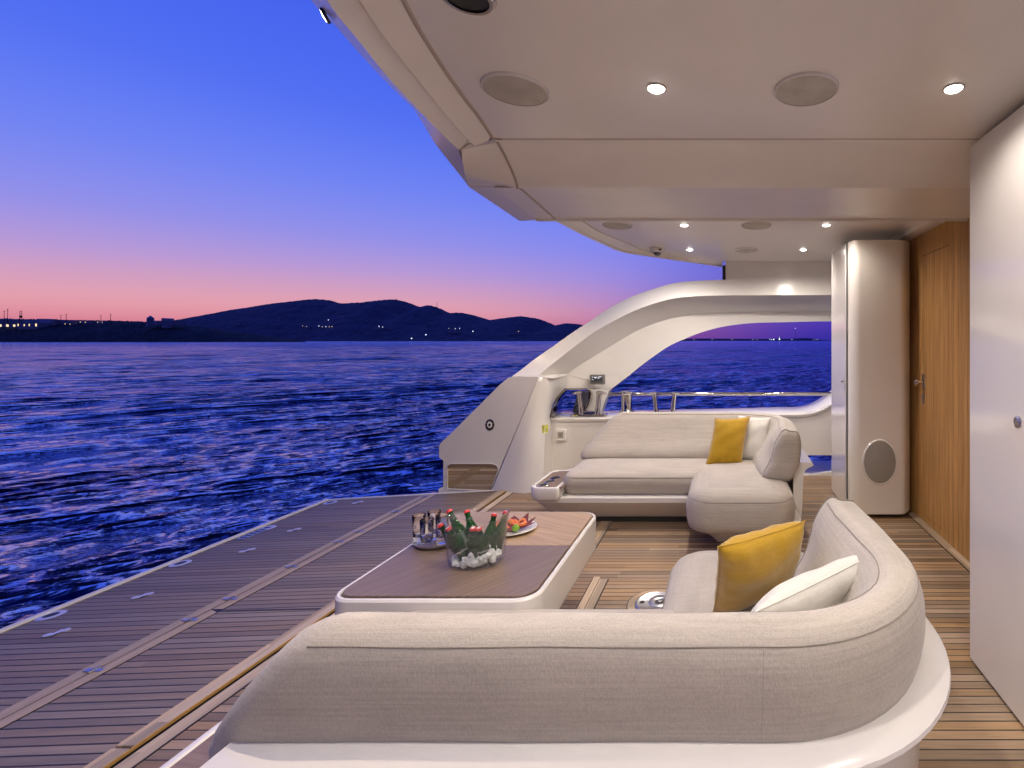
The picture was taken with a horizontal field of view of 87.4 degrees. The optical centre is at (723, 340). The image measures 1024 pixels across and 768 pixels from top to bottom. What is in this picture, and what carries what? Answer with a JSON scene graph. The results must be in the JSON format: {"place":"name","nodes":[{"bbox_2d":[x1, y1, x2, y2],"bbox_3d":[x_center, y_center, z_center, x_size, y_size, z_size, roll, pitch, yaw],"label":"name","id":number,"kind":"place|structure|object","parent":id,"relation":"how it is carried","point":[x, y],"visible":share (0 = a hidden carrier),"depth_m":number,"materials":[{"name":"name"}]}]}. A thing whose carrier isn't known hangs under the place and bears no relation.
{"place":"outdoors","nodes":[
{"label":"outdoors","id":0,"kind":"place"},
{"bbox_2d":[0,318,303,341],"bbox_3d":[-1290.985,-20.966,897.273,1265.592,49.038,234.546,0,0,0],"label":"headland","id":1,"kind":"structure","parent":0,"point":[127,331],"depth_m":812.98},
{"bbox_2d":[0,319,33,327],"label":"house","id":2,"kind":"structure","parent":1,"relation":"on","point":[12,323],"depth_m":835.00,"materials":[{"name":"blue paint"}]},
{"bbox_2d":[18,323,50,329],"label":"house","id":3,"kind":"structure","parent":1,"relation":"on","point":[31,325],"depth_m":827.00,"materials":[{"name":"blue paint"}]},
{"bbox_2d":[32,319,58,325],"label":"house","id":4,"kind":"structure","parent":1,"relation":"on","point":[53,322],"depth_m":843.00,"materials":[{"name":"blue paint"}]},
{"bbox_2d":[59,320,82,324],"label":"house","id":5,"kind":"structure","parent":1,"relation":"on","point":[73,322],"depth_m":850.00,"materials":[{"name":"grey paint"}]},
{"bbox_2d":[79,321,92,324],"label":"house","id":6,"kind":"structure","parent":1,"relation":"on","point":[85,322],"depth_m":857.00,"materials":[{"name":"grey paint"}]},
{"bbox_2d":[97,321,105,324],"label":"house","id":7,"kind":"structure","parent":1,"relation":"on","point":[101,322],"depth_m":857.00,"materials":[{"name":"grey paint"}]},
{"bbox_2d":[146,315,154,326],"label":"windmill tower","id":8,"kind":"structure","parent":1,"relation":"on","point":[150,322],"depth_m":827.38,"materials":[{"name":"blue paint"}]},
{"bbox_2d":[162,324,170,327],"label":"house","id":9,"kind":"structure","parent":1,"relation":"on","point":[166,325],"depth_m":815.00,"materials":[{"name":"grey paint"}]},
{"bbox_2d":[154,318,185,325],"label":"house","id":10,"kind":"structure","parent":1,"relation":"on","point":[171,321],"depth_m":841.64,"materials":[{"name":"grey paint"}]},
{"bbox_2d":[0,491,496,767],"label":"platform deck","id":11,"kind":"structure","parent":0,"point":[82,726],"depth_m":2.36,"materials":[{"name":"brown wood"}]},
{"bbox_2d":[34,610,66,620],"bbox_3d":[-3.422,1.397,2.498,0.102,0.007,0.102,0,0,0],"label":"socket ring","id":12,"kind":"object","parent":11,"relation":"on","point":[50,615],"visible":1,"depth_m":2.49,"materials":[{"name":"white metal"}]},
{"bbox_2d":[42,628,70,636],"bbox_3d":[-3.168,1.387,2.333,0.055,0.005,0.077,0,0,11],"label":"deck latch","id":13,"kind":"object","parent":11,"relation":"on","point":[57,632],"visible":1,"depth_m":2.33,"materials":[{"name":"white metal"}]},
{"bbox_2d":[131,592,153,598],"bbox_3d":[-3.159,1.387,2.670,0.055,0.005,0.077,0,0,11],"label":"deck latch","id":14,"kind":"object","parent":11,"relation":"on","point":[141,596],"visible":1,"depth_m":2.67,"materials":[{"name":"white metal"}]},
{"bbox_2d":[168,560,191,566],"bbox_3d":[-3.407,1.396,3.080,0.102,0.007,0.102,0,0,0],"label":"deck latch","id":15,"kind":"object","parent":11,"relation":"on","point":[179,563],"visible":1,"depth_m":3.07,"materials":[{"name":"white metal"}]},
{"bbox_2d":[0,494,436,729],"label":"hinge boards","id":16,"kind":"object","parent":11,"relation":"on","point":[13,713],"visible":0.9,"depth_m":2.32,"materials":[{"name":"brown wood"}]},
{"bbox_2d":[82,665,105,673],"bbox_3d":[-2.610,1.364,2.036,0.072,0.011,0.040,0,0,0],"label":"hinge fitting","id":17,"kind":"object","parent":16,"relation":"on","point":[95,669],"visible":1,"depth_m":2.03,"materials":[{"name":"silver metal"}]},
{"bbox_2d":[181,616,199,622],"bbox_3d":[-2.610,1.364,2.403,0.072,0.011,0.040,0,0,0],"label":"hinge fitting","id":18,"kind":"object","parent":16,"relation":"on","point":[193,618],"visible":1,"depth_m":2.40,"materials":[{"name":"silver metal"}]},
{"bbox_2d":[222,596,238,600],"bbox_3d":[-2.610,1.364,2.598,0.072,0.011,0.040,0,0,0],"label":"hinge fitting","id":19,"kind":"object","parent":16,"relation":"on","point":[230,598],"visible":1,"depth_m":2.60,"materials":[{"name":"silver metal"}]},
{"bbox_2d":[238,548,255,552],"bbox_3d":[-3.149,1.387,3.246,0.055,0.005,0.077,0,0,11],"label":"deck latch","id":20,"kind":"object","parent":11,"relation":"on","point":[246,550],"visible":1,"depth_m":3.24,"materials":[{"name":"white metal"}]},
{"bbox_2d":[0,490,494,632],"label":"edge trim","id":21,"kind":"structure","parent":11,"relation":"attached to","point":[31,618],"depth_m":3.12,"materials":[{"name":"metal"}]},
{"bbox_2d":[235,526,272,539],"bbox_3d":[-3.401,1.399,3.571,0.062,0.011,0.240,0,0,0],"label":"deck drain","id":22,"kind":"object","parent":11,"relation":"on","point":[252,533],"visible":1,"depth_m":3.54,"materials":[{"name":"silver metal"}]},
{"bbox_2d":[323,500,337,504],"bbox_3d":[-3.391,1.396,4.236,0.102,0.007,0.102,0,0,0],"label":"socket ring","id":23,"kind":"object","parent":11,"relation":"on","point":[331,502],"visible":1,"depth_m":4.23,"materials":[{"name":"white metal"}]},
{"bbox_2d":[174,299,582,340],"bbox_3d":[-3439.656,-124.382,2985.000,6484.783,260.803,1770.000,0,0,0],"label":"hills","id":24,"kind":"structure","parent":0,"point":[357,321],"depth_m":2441.20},
{"bbox_2d":[318,325,333,327],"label":"house","id":25,"kind":"structure","parent":24,"relation":"on","point":[322,326],"depth_m":2280.00,"materials":[{"name":"blue"}]},
{"bbox_2d":[323,319,332,322],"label":"house","id":26,"kind":"structure","parent":24,"relation":"on","point":[327,320],"depth_m":2280.00,"materials":[{"name":"grey"}]},
{"bbox_2d":[374,325,386,329],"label":"house","id":27,"kind":"structure","parent":24,"relation":"on","point":[377,327],"depth_m":2280.00,"materials":[{"name":"blue"}]},
{"bbox_2d":[447,327,463,330],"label":"house","id":28,"kind":"structure","parent":24,"relation":"on","point":[455,328],"depth_m":2280.00,"materials":[{"name":"grey"}]},
{"bbox_2d":[0,341,831,628],"bbox_3d":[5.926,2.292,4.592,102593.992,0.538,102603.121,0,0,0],"label":"water","id":29,"kind":"structure","parent":0,"point":[119,461],"depth_m":13.48,"materials":[{"name":"blue liquid"}]},
{"bbox_2d":[681,338,831,340],"bbox_3d":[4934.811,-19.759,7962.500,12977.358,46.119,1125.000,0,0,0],"label":"shore","id":30,"kind":"structure","parent":29,"relation":"on","point":[795,339],"depth_m":7639.10,"materials":[{"name":"black"}]},
{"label":"hull","id":31,"kind":"structure","parent":29,"relation":"on","visible":0},
{"bbox_2d":[83,490,513,767],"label":"gutter boards","id":32,"kind":"object","parent":31,"relation":"on","point":[138,747],"visible":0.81,"depth_m":1.82,"materials":[{"name":"brown wood"}]},
{"bbox_2d":[134,476,1023,767],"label":"deck","id":33,"kind":"structure","parent":31,"relation":"on","point":[978,724],"depth_m":2.61,"materials":[{"name":"brown wood"}]},
{"bbox_2d":[335,512,595,614],"bbox_3d":[-1.053,1.137,2.214,0.762,0.425,0.914,0,0,0],"label":"coffee table","id":34,"kind":"object","parent":33,"relation":"on","point":[542,564],"visible":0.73,"depth_m":1.96,"materials":[{"name":"brown wood"}]},
{"bbox_2d":[412,540,447,549],"bbox_3d":[-1.302,0.915,2.260,0.220,0.020,0.220,0,0,0],"label":"serving tray","id":35,"kind":"object","parent":34,"relation":"on","point":[434,547],"visible":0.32,"depth_m":2.17,"materials":[{"name":"silver metal"}]},
{"bbox_2d":[412,513,425,544],"bbox_3d":[-1.385,0.856,2.234,0.055,0.126,0.055,0,0,0],"label":"glass","id":36,"kind":"object","parent":35,"relation":"on","point":[417,517],"visible":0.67,"depth_m":2.21,"materials":[{"name":"white"}]},
{"bbox_2d":[420,517,433,549],"bbox_3d":[-1.316,0.856,2.179,0.055,0.126,0.055,0,0,0],"label":"glass","id":37,"kind":"object","parent":35,"relation":"on","point":[426,530],"visible":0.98,"depth_m":2.16,"materials":[{"name":"white"}]},
{"bbox_2d":[427,509,440,539],"bbox_3d":[-1.343,0.856,2.281,0.055,0.126,0.055,0,0,0],"label":"glass","id":38,"kind":"object","parent":35,"relation":"on","point":[432,513],"visible":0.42,"depth_m":2.26,"materials":[{"name":"white"}]},
{"bbox_2d":[435,513,448,544],"bbox_3d":[-1.279,0.856,2.234,0.055,0.126,0.055,0,0,0],"label":"glass","id":39,"kind":"object","parent":35,"relation":"on","point":[444,519],"visible":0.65,"depth_m":2.21,"materials":[{"name":"white"}]},
{"bbox_2d":[485,519,536,536],"bbox_3d":[-1.030,0.915,2.390,0.236,0.019,0.212,0,0,0],"label":"plate","id":40,"kind":"object","parent":34,"relation":"on","point":[524,529],"visible":0.36,"depth_m":2.37,"materials":[{"name":"white ceramic"}]},
{"bbox_2d":[496,518,526,527],"bbox_3d":[-1.032,0.890,2.391,0.143,0.029,0.103,0,0,-24],"label":"seafood","id":41,"kind":"object","parent":40,"relation":"on","point":[522,520],"visible":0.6,"depth_m":2.40,"materials":[{"name":"orange food"}]},
{"bbox_2d":[512,524,519,531],"bbox_3d":[-0.989,0.894,2.340,0.034,0.036,0.034,0,0,0],"label":"lime","id":42,"kind":"object","parent":40,"relation":"on","point":[515,527],"visible":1,"depth_m":2.33,"materials":[{"name":"green food"}]},
{"bbox_2d":[506,512,535,530],"bbox_3d":[-1.000,0.888,2.410,0.160,0.046,0.130,0,0,0],"label":"napkin","id":43,"kind":"object","parent":40,"relation":"on","point":[526,516],"visible":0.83,"depth_m":2.42,"materials":[{"name":"red"}]},
{"bbox_3d":[-1.030,0.821,2.055,0.253,0.208,0.218,0,0,0],"label":"ice bucket","id":44,"kind":"object","parent":34,"relation":"on","visible":0},
{"bbox_2d":[437,522,454,553],"bbox_3d":[-1.113,0.830,2.032,0.122,0.168,0.050,0,0,-24],"label":"beer bottle","id":45,"kind":"object","parent":44,"relation":"in","point":[441,527],"visible":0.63,"depth_m":2.01,"materials":[{"name":"green glass"}]},
{"bbox_2d":[445,526,467,560],"bbox_3d":[-1.081,0.833,2.010,0.102,0.160,0.052,0,0,-39],"label":"beer bottle","id":46,"kind":"object","parent":44,"relation":"in","point":[458,544],"visible":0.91,"depth_m":1.99,"materials":[{"name":"green glass"}]},
{"bbox_2d":[446,509,467,544],"bbox_3d":[-1.130,0.822,2.108,0.147,0.186,0.050,0,0,20],"label":"beer bottle","id":47,"kind":"object","parent":44,"relation":"in","point":[458,528],"visible":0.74,"depth_m":2.10,"materials":[{"name":"green glass"}]},
{"bbox_2d":[464,509,477,539],"bbox_3d":[-1.074,0.822,2.104,0.113,0.181,0.059,0,0,28],"label":"beer bottle","id":48,"kind":"object","parent":44,"relation":"in","point":[470,522],"visible":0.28,"depth_m":2.11,"materials":[{"name":"green glass"}]},
{"bbox_2d":[467,526,478,557],"bbox_3d":[-1.020,0.832,2.013,0.054,0.155,0.076,0,0,0],"label":"beer bottle","id":49,"kind":"object","parent":44,"relation":"in","point":[472,545],"visible":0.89,"depth_m":1.99,"materials":[{"name":"green glass"}]},
{"bbox_2d":[450,545,501,568],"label":"ice","id":50,"kind":"structure","parent":44,"relation":"in","point":[492,555],"depth_m":2.00,"materials":[{"name":"white ice"}]},
{"bbox_2d":[476,526,489,555],"bbox_3d":[-0.992,0.834,2.028,0.062,0.149,0.063,0,0,-35],"label":"beer bottle","id":51,"kind":"object","parent":44,"relation":"in","point":[483,546],"visible":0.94,"depth_m":2.00,"materials":[{"name":"green glass"}]},
{"bbox_2d":[484,513,496,544],"bbox_3d":[-1.000,0.826,2.096,0.057,0.164,0.069,0,0,0],"label":"beer bottle","id":52,"kind":"object","parent":44,"relation":"in","point":[489,530],"visible":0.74,"depth_m":2.09,"materials":[{"name":"green glass"}]},
{"bbox_2d":[490,511,508,550],"bbox_3d":[-0.958,0.821,2.094,0.050,0.176,0.087,0,0,38],"label":"beer bottle","id":53,"kind":"object","parent":44,"relation":"in","point":[499,535],"visible":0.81,"depth_m":2.08,"materials":[{"name":"green glass"}]},
{"bbox_2d":[160,496,950,767],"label":"sofa","id":54,"kind":"object","parent":33,"relation":"on","point":[858,676],"visible":0.93,"depth_m":1.03,"materials":[{"name":"linen upholstery"},{"name":"white fiberglass"}]},
{"bbox_2d":[626,589,665,608],"bbox_3d":[-0.345,1.343,2.515,0.296,0.012,0.296,0,0,0],"label":"cup holder","id":55,"kind":"object","parent":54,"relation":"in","point":[651,599],"visible":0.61,"depth_m":2.53,"materials":[{"name":"silver metal"}]},
{"bbox_2d":[713,520,805,611],"bbox_3d":[0.122,0.786,1.703,0.486,0.331,0.235,0,0,-36],"label":"throw pillow","id":56,"kind":"object","parent":54,"relation":"on","point":[754,567],"visible":0.83,"depth_m":1.60,"materials":[{"name":"yellow fabric"}]},
{"bbox_2d":[751,555,858,611],"bbox_3d":[0.249,0.805,1.492,0.542,0.324,0.235,0,0,-32],"label":"throw pillow","id":57,"kind":"object","parent":54,"relation":"on","point":[829,584],"visible":0.28,"depth_m":1.38,"materials":[{"name":"white fabric"}]},
{"bbox_2d":[576,577,608,608],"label":"hatch boards","id":58,"kind":"object","parent":33,"relation":"on","point":[591,596],"visible":0.36,"depth_m":2.60,"materials":[{"name":"brown wood"}]},
{"bbox_2d":[596,521,612,547],"bbox_3d":[-0.870,1.348,3.507,0.092,0.004,0.786,0,0,0],"label":"hatch board","id":59,"kind":"object","parent":33,"relation":"on","point":[602,527],"visible":0.29,"depth_m":3.50,"materials":[{"name":"brown wood"}]},
{"bbox_2d":[439,261,831,492],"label":"yacht arch","id":60,"kind":"structure","parent":33,"relation":"on","point":[616,345],"depth_m":5.09,"materials":[{"name":"white plastic"}]},
{"bbox_2d":[485,419,493,429],"bbox_3d":[-2.104,0.759,4.423,0.078,0.100,0.017,0,0,0],"label":"round port","id":61,"kind":"object","parent":60,"relation":"attached to","point":[489,424],"visible":1,"depth_m":4.42,"materials":[{"name":"black metal"}]},
{"bbox_2d":[542,424,547,432],"bbox_3d":[-1.647,0.814,4.544,0.018,0.082,0.111,0,0,2],"label":"warning sticker","id":62,"kind":"object","parent":60,"relation":"attached to","point":[545,430],"visible":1,"depth_m":4.53,"materials":[{"name":"yellow"}]},
{"bbox_2d":[550,388,592,419],"bbox_3d":[-1.555,0.639,5.142,0.548,0.306,0.319,0,0,-28],"label":"fairlead","id":63,"kind":"object","parent":60,"relation":"attached to","point":[587,397],"visible":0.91,"depth_m":5.07,"materials":[{"name":"silver metal"}]},
{"bbox_2d":[590,374,604,383],"bbox_3d":[-1.295,0.399,5.053,0.155,0.100,0.035,0,0,0],"label":"control panel","id":64,"kind":"object","parent":60,"relation":"attached to","point":[597,378],"visible":1,"depth_m":5.04,"materials":[{"name":"grey plastic"}]},
{"bbox_2d":[609,391,831,396],"bbox_3d":[0.580,0.575,5.300,3.600,0.068,0.068,0,0,0],"label":"handrail","id":65,"kind":"object","parent":60,"relation":"attached to","point":[611,393],"visible":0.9,"depth_m":5.28,"materials":[{"name":"silver metal"}]},
{"bbox_2d":[722,265,725,279],"bbox_3d":[0.010,-0.729,5.300,0.035,0.153,0.120,0,0,0],"label":"support bracket","id":66,"kind":"object","parent":60,"relation":"attached to","point":[723,272],"visible":0.88,"depth_m":5.24,"materials":[{"name":"black metal"}]},
{"bbox_2d":[531,412,813,541],"bbox_3d":[-0.382,0.981,3.688,2.025,0.739,1.347,0,0,0],"label":"sofa","id":67,"kind":"object","parent":33,"relation":"on","point":[642,467],"visible":0.88,"depth_m":3.52,"materials":[{"name":"fabric"}]},
{"bbox_2d":[706,416,749,463],"bbox_3d":[0.040,0.790,3.868,0.364,0.359,0.218,0,0,0],"label":"throw pillow","id":68,"kind":"object","parent":67,"relation":"on","point":[728,441],"visible":0.89,"depth_m":3.82,"materials":[{"name":"yellow fabric"}]},
{"bbox_2d":[737,415,770,459],"bbox_3d":[0.224,0.785,3.968,0.299,0.333,0.189,0,0,25],"label":"throw pillow","id":69,"kind":"object","parent":67,"relation":"on","point":[757,432],"visible":0.48,"depth_m":3.91,"materials":[{"name":"white fabric"}]},
{"bbox_2d":[550,390,831,475],"bbox_3d":[0.205,0.625,5.192,3.990,1.549,0.616,0,0,0],"label":"bulwark","id":70,"kind":"object","parent":33,"relation":"on","point":[812,421],"visible":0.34,"depth_m":4.90,"materials":[{"name":"white plastic"}]},
{"bbox_2d":[556,429,566,440],"bbox_3d":[-1.613,0.938,4.888,0.102,0.111,0.044,0,0,0],"label":"power socket","id":71,"kind":"object","parent":70,"relation":"attached to","point":[561,434],"visible":1,"depth_m":4.87,"materials":[{"name":"grey plastic"}]},
{"bbox_2d":[571,391,608,416],"bbox_3d":[-1.364,0.641,5.020,0.369,0.255,0.120,0,0,0],"label":"mooring bollard","id":72,"kind":"object","parent":70,"relation":"on","point":[583,413],"visible":1,"depth_m":5.00,"materials":[{"name":"silver metal"}]},
{"bbox_2d":[618,390,634,413],"bbox_3d":[-1.005,0.647,5.120,0.170,0.252,0.170,0,0,0],"label":"warping roller","id":73,"kind":"object","parent":70,"relation":"on","point":[626,400],"visible":0.9,"depth_m":5.07,"materials":[{"name":"silver metal"}]},
{"bbox_2d":[647,391,680,411],"bbox_3d":[-0.612,0.660,5.150,0.379,0.256,0.120,0,0,0],"label":"mooring bollard","id":74,"kind":"object","parent":70,"relation":"on","point":[655,402],"visible":0.73,"depth_m":5.13,"materials":[{"name":"silver metal"}]},
{"bbox_2d":[832,240,909,514],"bbox_3d":[1.192,0.292,4.035,0.525,2.115,0.629,0,0,0],"label":"column locker","id":75,"kind":"object","parent":33,"relation":"on","point":[870,341],"depth_m":3.72,"materials":[{"name":"grey"}]},
{"bbox_2d":[832,244,845,500],"bbox_3d":[0.962,0.275,4.080,0.013,2.070,0.498,0,0,0],"label":"locker door","id":76,"kind":"structure","parent":75,"relation":"in","point":[839,256],"depth_m":4.03,"materials":[{"name":"white plastic"}]},
{"bbox_2d":[862,439,896,484],"bbox_3d":[1.186,0.919,3.712,0.260,0.346,0.023,0,0,0],"label":"speaker","id":77,"kind":"object","parent":75,"relation":"attached to","point":[879,461],"depth_m":3.71},
{"bbox_2d":[907,218,969,572],"bbox_3d":[1.484,0.273,3.125,0.113,2.155,2.150,0,0,0],"label":"door frame","id":78,"kind":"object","parent":33,"relation":"on","point":[940,382],"depth_m":3.37,"materials":[{"name":"brown wood"}]},
{"bbox_2d":[914,245,948,534],"bbox_3d":[1.473,0.328,3.476,0.093,1.925,0.429,0,0,0],"label":"slat door","id":79,"kind":"structure","parent":78,"relation":"in","point":[935,376],"depth_m":3.45,"materials":[{"name":"brown wood"}]},
{"bbox_2d":[970,105,1023,725],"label":"glossy door","id":80,"kind":"structure","parent":33,"relation":"on","point":[997,404],"depth_m":1.85,"materials":[{"name":"grey"}]},
{"bbox_2d":[0,0,831,339],"label":"sky","id":81,"kind":"structure","parent":0,"point":[176,159],"materials":[{"name":"blue"}]},
{"bbox_2d":[311,0,1023,266],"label":"ceiling","id":82,"kind":"structure","parent":0,"point":[719,69],"depth_m":1.80,"materials":[{"name":"paint"}]},
{"bbox_2d":[320,8,330,23],"bbox_3d":[-1.089,-0.890,1.344,0.024,0.037,0.038,0,0,-24],"label":"fascia light","id":83,"kind":"object","parent":82,"relation":"attached to","point":[324,15],"visible":0.98,"depth_m":1.33,"materials":[{"name":"grey"}]},
{"bbox_2d":[443,0,497,15],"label":"ceiling lamp dome","id":84,"kind":"structure","parent":82,"relation":"attached to","point":[477,7],"depth_m":1.22,"materials":[{"name":"black metal"}]},
{"bbox_2d":[480,71,548,106],"bbox_3d":[-0.700,-0.845,1.655,0.215,0.015,0.215,0,0,0],"label":"ceiling speaker","id":85,"kind":"object","parent":82,"relation":"attached to","point":[514,88],"visible":1,"depth_m":1.64,"materials":[{"name":"fabric"}]},
{"bbox_2d":[602,221,631,229],"bbox_3d":[-0.775,-0.845,3.600,0.215,0.015,0.215,0,0,0],"label":"ceiling speaker","id":86,"kind":"object","parent":82,"relation":"attached to","point":[617,225],"visible":1,"depth_m":3.57,"materials":[{"name":"plastic"}]},
{"bbox_2d":[646,83,665,93],"bbox_3d":[-0.225,-0.845,1.650,0.068,0.013,0.068,0,0,0],"label":"downlight","id":87,"kind":"object","parent":82,"relation":"attached to","point":[656,88],"visible":1,"depth_m":1.64,"materials":[{"name":"silver metal"}]},
{"bbox_2d":[650,247,664,255],"bbox_3d":[-0.602,-0.813,4.494,0.136,0.074,0.136,0,0,0],"label":"dome camera","id":88,"kind":"object","parent":82,"relation":"attached to","point":[657,251],"visible":1,"depth_m":4.45,"materials":[{"name":"grey plastic"}]},
{"bbox_2d":[401,0,978,251],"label":"ceiling groove","id":89,"kind":"object","parent":82,"relation":"attached to","point":[426,41],"visible":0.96,"depth_m":2.81,"materials":[{"name":"beige"}]},
{"bbox_2d":[735,247,757,252],"bbox_3d":[0.216,-0.845,4.570,0.215,0.015,0.215,0,0,0],"label":"ceiling speaker","id":90,"kind":"object","parent":82,"relation":"attached to","point":[746,249],"visible":1,"depth_m":4.54,"materials":[{"name":"fabric"}]},
{"bbox_2d":[742,221,770,229],"bbox_3d":[0.243,-0.845,3.600,0.215,0.015,0.215,0,0,0],"label":"ceiling speaker","id":91,"kind":"object","parent":82,"relation":"attached to","point":[755,225],"visible":1,"depth_m":3.57,"materials":[{"name":"fabric"}]},
{"bbox_2d":[774,71,838,106],"bbox_3d":[0.280,-0.845,1.655,0.215,0.015,0.215,0,0,0],"label":"ceiling speaker","id":92,"kind":"object","parent":82,"relation":"attached to","point":[806,88],"visible":1,"depth_m":1.64,"materials":[{"name":"fabric"}]},
{"bbox_2d":[943,83,964,93],"bbox_3d":[0.775,-0.845,1.650,0.068,0.013,0.068,0,0,0],"label":"downlight","id":93,"kind":"object","parent":82,"relation":"attached to","point":[952,88],"visible":1,"depth_m":1.64,"materials":[{"name":"silver metal"}]}
]}

